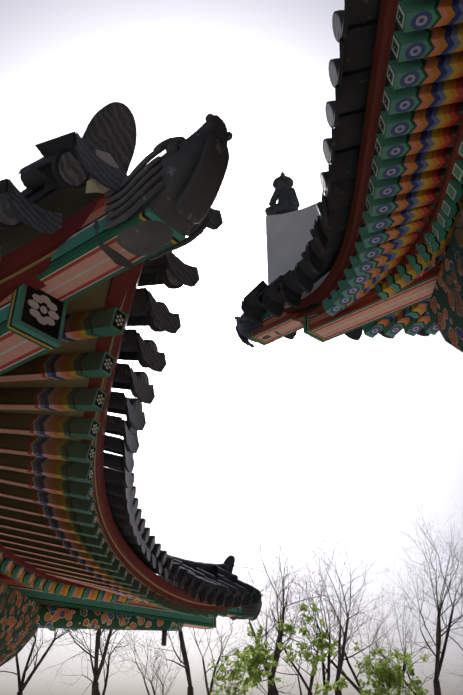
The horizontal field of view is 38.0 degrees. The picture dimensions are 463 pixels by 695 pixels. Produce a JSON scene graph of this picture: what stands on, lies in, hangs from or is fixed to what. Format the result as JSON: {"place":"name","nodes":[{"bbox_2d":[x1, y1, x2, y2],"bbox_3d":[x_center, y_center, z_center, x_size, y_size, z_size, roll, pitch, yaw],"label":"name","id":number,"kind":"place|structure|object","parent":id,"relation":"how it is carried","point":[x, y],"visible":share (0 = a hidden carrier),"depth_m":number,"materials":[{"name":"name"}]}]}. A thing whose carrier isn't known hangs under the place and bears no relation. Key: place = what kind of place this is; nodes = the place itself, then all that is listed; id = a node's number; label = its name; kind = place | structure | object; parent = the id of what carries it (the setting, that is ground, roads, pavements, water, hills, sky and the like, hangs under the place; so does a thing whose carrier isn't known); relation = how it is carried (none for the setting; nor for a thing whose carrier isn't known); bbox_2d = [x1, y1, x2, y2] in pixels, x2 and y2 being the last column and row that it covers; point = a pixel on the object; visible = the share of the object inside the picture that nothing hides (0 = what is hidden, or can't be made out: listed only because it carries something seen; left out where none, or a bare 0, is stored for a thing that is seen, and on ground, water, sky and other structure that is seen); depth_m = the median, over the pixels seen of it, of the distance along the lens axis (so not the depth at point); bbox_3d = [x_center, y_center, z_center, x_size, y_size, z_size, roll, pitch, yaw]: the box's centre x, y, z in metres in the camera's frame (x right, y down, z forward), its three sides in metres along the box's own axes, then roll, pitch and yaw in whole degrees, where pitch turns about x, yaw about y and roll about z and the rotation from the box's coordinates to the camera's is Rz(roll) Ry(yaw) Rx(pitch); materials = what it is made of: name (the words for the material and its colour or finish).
{"place":"outdoors","nodes":[
{"label":"outdoors","id":0,"kind":"place"},
{"bbox_2d":[0,580,42,666],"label":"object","id":1,"kind":"object","parent":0,"point":[19,611],"visible":0.83,"depth_m":7.58,"materials":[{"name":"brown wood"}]},
{"bbox_2d":[36,604,183,645],"bbox_3d":[-1.996,3.471,8.568,3.327,0.479,0.300,25,-39,-35],"label":"painted eave beam","id":2,"kind":"object","parent":1,"relation":"attached to","point":[51,616],"visible":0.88,"depth_m":8.63,"materials":[{"name":"wood"}]},
{"bbox_2d":[0,188,252,629],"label":"wood","id":3,"kind":"object","parent":1,"relation":"on","point":[63,543],"visible":0.96,"depth_m":4.13,"materials":[{"name":"multicoloured wood"}]},
{"bbox_2d":[0,189,110,301],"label":"wood","id":4,"kind":"object","parent":3,"relation":"on","point":[28,263],"visible":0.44,"depth_m":2.93,"materials":[{"name":"red wood"}]},
{"bbox_2d":[0,131,126,260],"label":"tiles","id":5,"kind":"object","parent":3,"relation":"on","point":[72,161],"visible":0.98,"depth_m":2.75,"materials":[{"name":"black tile"}]},
{"bbox_2d":[0,102,136,256],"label":"ridge","id":6,"kind":"structure","parent":5,"relation":"on","point":[109,137],"depth_m":3.24,"materials":[{"name":"ceramic"}]},
{"bbox_2d":[48,628,99,630],"bbox_3d":[-2.162,3.268,8.975,5.203,0.704,2.675,5,-31,-8],"label":"wood","id":7,"kind":"object","parent":3,"relation":"on","point":[52,629],"depth_m":9.63,"materials":[{"name":"green wood"}]},
{"bbox_2d":[93,113,232,268],"bbox_3d":[-0.272,-0.625,2.737,0.606,0.480,0.303,-22,-37,32],"label":"dragon","id":8,"kind":"object","parent":3,"relation":"attached to","point":[176,186],"visible":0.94,"depth_m":2.61,"materials":[{"name":"ceramic"}]},
{"bbox_2d":[104,208,260,607],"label":"tiles","id":9,"kind":"object","parent":3,"relation":"on","point":[171,270],"visible":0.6,"depth_m":4.36,"materials":[{"name":"black tile"}]},
{"bbox_2d":[167,554,237,581],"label":"ridge","id":10,"kind":"structure","parent":9,"relation":"on","point":[225,569],"depth_m":10.22,"materials":[{"name":"ceramic"}]},
{"bbox_2d":[230,594,262,620],"bbox_3d":[0.232,4.047,10.512,0.606,0.480,0.303,25,-39,-35],"label":"dragon","id":11,"kind":"object","parent":3,"relation":"attached to","point":[252,610],"visible":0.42,"depth_m":10.38,"materials":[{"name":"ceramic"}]},
{"bbox_2d":[0,0,462,694],"label":"sky","id":12,"kind":"structure","parent":0,"point":[365,428],"materials":[{"name":"white"}]},
{"label":"ground","id":13,"kind":"structure","parent":0,"visible":0},
{"bbox_2d":[0,481,462,694],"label":"tree","id":14,"kind":"object","parent":13,"relation":"on","point":[272,690],"depth_m":36.65,"materials":[{"name":"plant"}]},
{"bbox_2d":[427,205,462,352],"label":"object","id":15,"kind":"object","parent":13,"relation":"on","point":[445,308],"visible":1,"depth_m":4.74,"materials":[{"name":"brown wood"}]},
{"bbox_2d":[248,0,462,345],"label":"wood","id":16,"kind":"object","parent":15,"relation":"on","point":[407,203],"visible":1,"depth_m":4.33,"materials":[{"name":"multicoloured wood"}]},
{"bbox_2d":[234,308,279,347],"bbox_3d":[0.278,-0.235,6.842,0.303,0.480,0.606,25,-39,-35],"label":"dragon","id":17,"kind":"object","parent":16,"relation":"on","point":[245,326],"visible":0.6,"depth_m":6.77,"materials":[{"name":"ceramic"}]},
{"bbox_2d":[265,172,330,307],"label":"ridge","id":18,"kind":"structure","parent":16,"relation":"on","point":[289,225],"depth_m":6.73,"materials":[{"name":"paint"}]},
{"bbox_2d":[241,0,380,321],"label":"tiles","id":19,"kind":"object","parent":16,"relation":"on","point":[354,24],"visible":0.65,"depth_m":4.52,"materials":[{"name":"black tile"}]},
{"bbox_2d":[285,327,429,339],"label":"tiles","id":20,"kind":"object","parent":16,"relation":"on","point":[355,334],"visible":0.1,"depth_m":6.36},
{"bbox_2d":[300,298,438,337],"bbox_3d":[2.382,-0.772,5.429,4.721,0.866,2.034,-7,-32,11],"label":"wood","id":21,"kind":"object","parent":16,"relation":"attached to","point":[413,320],"visible":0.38,"depth_m":5.81,"materials":[{"name":"multicoloured wood"}]}
]}

